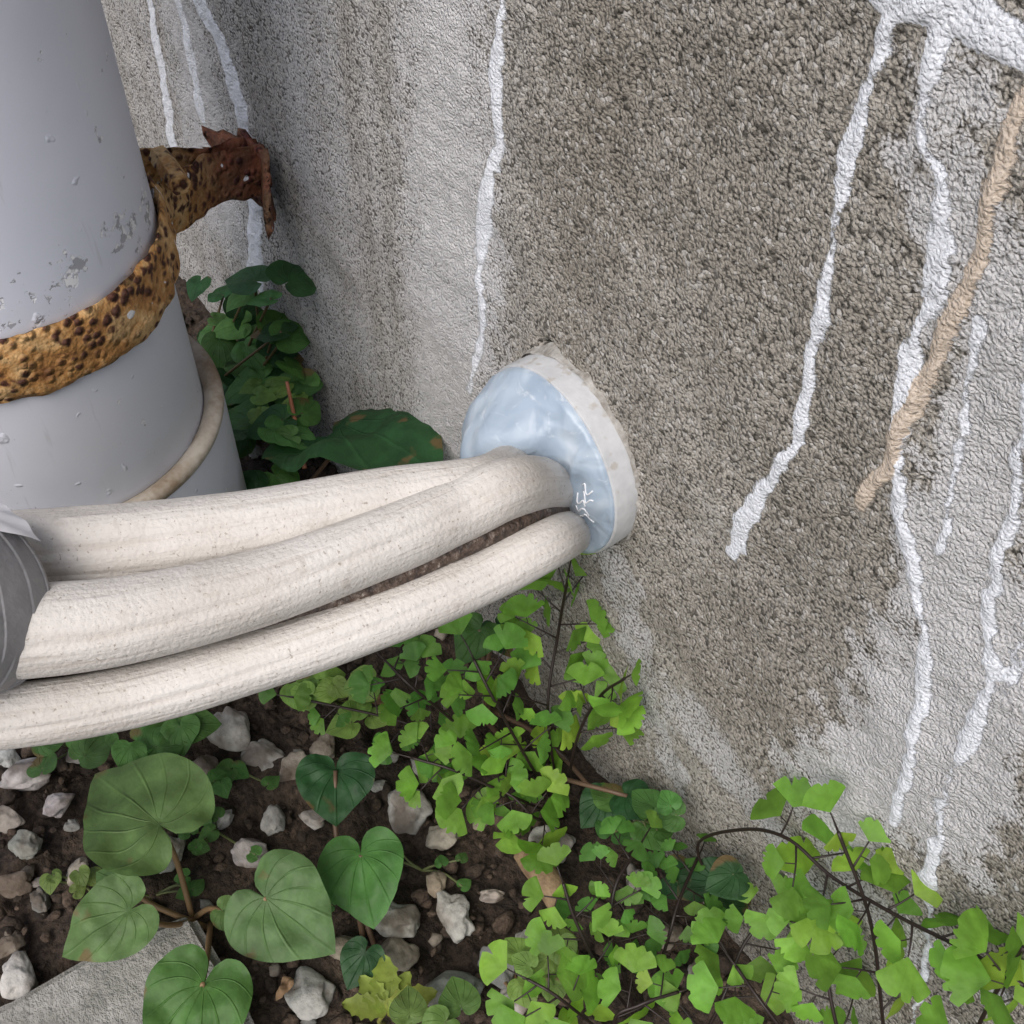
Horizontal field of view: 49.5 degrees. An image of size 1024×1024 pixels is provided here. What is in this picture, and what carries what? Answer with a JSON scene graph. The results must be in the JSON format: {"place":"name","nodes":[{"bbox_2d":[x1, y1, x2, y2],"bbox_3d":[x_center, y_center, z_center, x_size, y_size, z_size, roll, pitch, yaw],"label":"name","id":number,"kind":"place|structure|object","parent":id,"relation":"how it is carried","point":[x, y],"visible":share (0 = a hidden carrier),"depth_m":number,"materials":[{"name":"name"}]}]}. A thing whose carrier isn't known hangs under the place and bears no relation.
{"place":"outdoors","nodes":[
{"label":"outdoors","id":0,"kind":"place"},
{"bbox_2d":[0,276,794,1023],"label":"ground","id":1,"kind":"structure","parent":0,"point":[252,798],"depth_m":0.46,"materials":[{"name":"soil"}]},
{"bbox_2d":[0,0,246,509],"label":"drainpipe","id":2,"kind":"object","parent":1,"relation":"on","point":[148,419],"visible":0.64,"depth_m":0.35,"materials":[{"name":"paint"}]},
{"bbox_2d":[0,917,253,1023],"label":"concrete block","id":3,"kind":"structure","parent":1,"relation":"on","point":[87,992],"depth_m":0.41,"materials":[{"name":"grey concrete"}]},
{"bbox_2d":[62,753,334,1023],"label":"heart leaf plant","id":4,"kind":"object","parent":1,"relation":"on","point":[133,808],"visible":1,"depth_m":0.40,"materials":[{"name":"green plant"}]},
{"bbox_2d":[186,260,322,468],"bbox_3d":[-0.135,-0.078,0.549,0.071,0.133,0.151,-29,57,-23],"label":"leafy weed","id":5,"kind":"object","parent":1,"relation":"on","point":[252,348],"visible":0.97,"depth_m":0.54,"materials":[{"name":"green plant"}]},
{"bbox_2d":[243,408,442,489],"bbox_3d":[-0.071,-0.020,0.516,0.115,0.114,0.081,17,52,12],"label":"heart leaf plant","id":6,"kind":"object","parent":1,"relation":"on","point":[360,440],"visible":0.5,"depth_m":0.47,"materials":[{"name":"green plant"}]},
{"bbox_2d":[0,445,695,1023],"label":"pebbles","id":7,"kind":"object","parent":1,"relation":"on","point":[308,999],"visible":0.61,"depth_m":0.45,"materials":[{"name":"stone"}]},
{"bbox_2d":[295,752,403,989],"bbox_3d":[-0.060,0.137,0.434,0.033,0.041,0.088,-14,52,-14],"label":"heart leaf plant","id":8,"kind":"object","parent":1,"relation":"on","point":[361,886],"visible":1,"depth_m":0.42,"materials":[{"name":"green plant"}]},
{"bbox_2d":[26,665,751,1023],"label":"ground cover weeds","id":9,"kind":"object","parent":1,"relation":"on","point":[724,879],"visible":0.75,"depth_m":0.44,"materials":[{"name":"green plant"}]},
{"bbox_2d":[342,954,437,1023],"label":"toothed leaf weed","id":10,"kind":"object","parent":1,"relation":"on","point":[382,988],"visible":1,"depth_m":0.40,"materials":[{"name":"green plant"}]},
{"bbox_2d":[0,310,789,1023],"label":"soil crumbs","id":11,"kind":"object","parent":1,"relation":"on","point":[504,924],"visible":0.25,"depth_m":0.45,"materials":[{"name":"brown soil"}]},
{"bbox_2d":[276,657,516,1000],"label":"leaf litter","id":12,"kind":"object","parent":1,"relation":"on","point":[286,985],"visible":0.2,"depth_m":0.42,"materials":[{"name":"brown plant"}]},
{"bbox_2d":[258,553,645,873],"bbox_3d":[-0.020,0.060,0.423,0.141,0.156,0.087,28,55,20],"label":"maidenhair fern","id":13,"kind":"object","parent":1,"relation":"on","point":[495,753],"visible":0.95,"depth_m":0.42,"materials":[{"name":"green plant"}]},
{"bbox_2d":[514,841,571,907],"bbox_3d":[0.012,0.144,0.440,0.012,0.012,0.026,-29,57,-23],"label":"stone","id":14,"kind":"object","parent":1,"relation":"on","point":[550,883],"visible":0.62,"depth_m":0.43,"materials":[{"name":"beige stone"}]},
{"bbox_2d":[454,612,648,827],"bbox_3d":[0.015,0.095,0.456,0.033,0.064,0.109,-29,57,-23],"label":"leafy weed","id":15,"kind":"object","parent":1,"relation":"on","point":[476,633],"visible":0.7,"depth_m":0.45,"materials":[{"name":"green plant"}]},
{"bbox_2d":[101,0,1023,1023],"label":"concrete wall","id":16,"kind":"structure","parent":1,"relation":"on","point":[753,270],"depth_m":0.29,"materials":[{"name":"grey concrete"}]},
{"bbox_2d":[0,125,276,403],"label":"rusty pipe bracket","id":17,"kind":"object","parent":16,"relation":"attached to","point":[188,187],"visible":0.69,"depth_m":0.38,"materials":[{"name":"metal"}]},
{"bbox_2d":[460,342,639,553],"bbox_3d":[0.018,-0.019,0.366,0.066,0.074,0.074,-29,57,-23],"label":"wall sleeve pipe","id":18,"kind":"object","parent":16,"relation":"attached to","point":[548,400],"depth_m":0.34,"materials":[{"name":"plastic"}]},
{"bbox_2d":[0,445,590,749],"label":"insulated pipe bundle","id":19,"kind":"object","parent":18,"relation":"in","point":[117,617],"visible":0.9,"depth_m":0.30,"materials":[{"name":"fabric"}]},
{"bbox_2d":[479,809,801,1023],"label":"maidenhair fern","id":20,"kind":"object","parent":1,"relation":"on","point":[575,974],"visible":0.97,"depth_m":0.37,"materials":[{"name":"green plant"}]},
{"bbox_2d":[687,776,1023,1023],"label":"maidenhair fern","id":21,"kind":"object","parent":1,"relation":"on","point":[807,912],"visible":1,"depth_m":0.32,"materials":[{"name":"green plant"}]}
]}

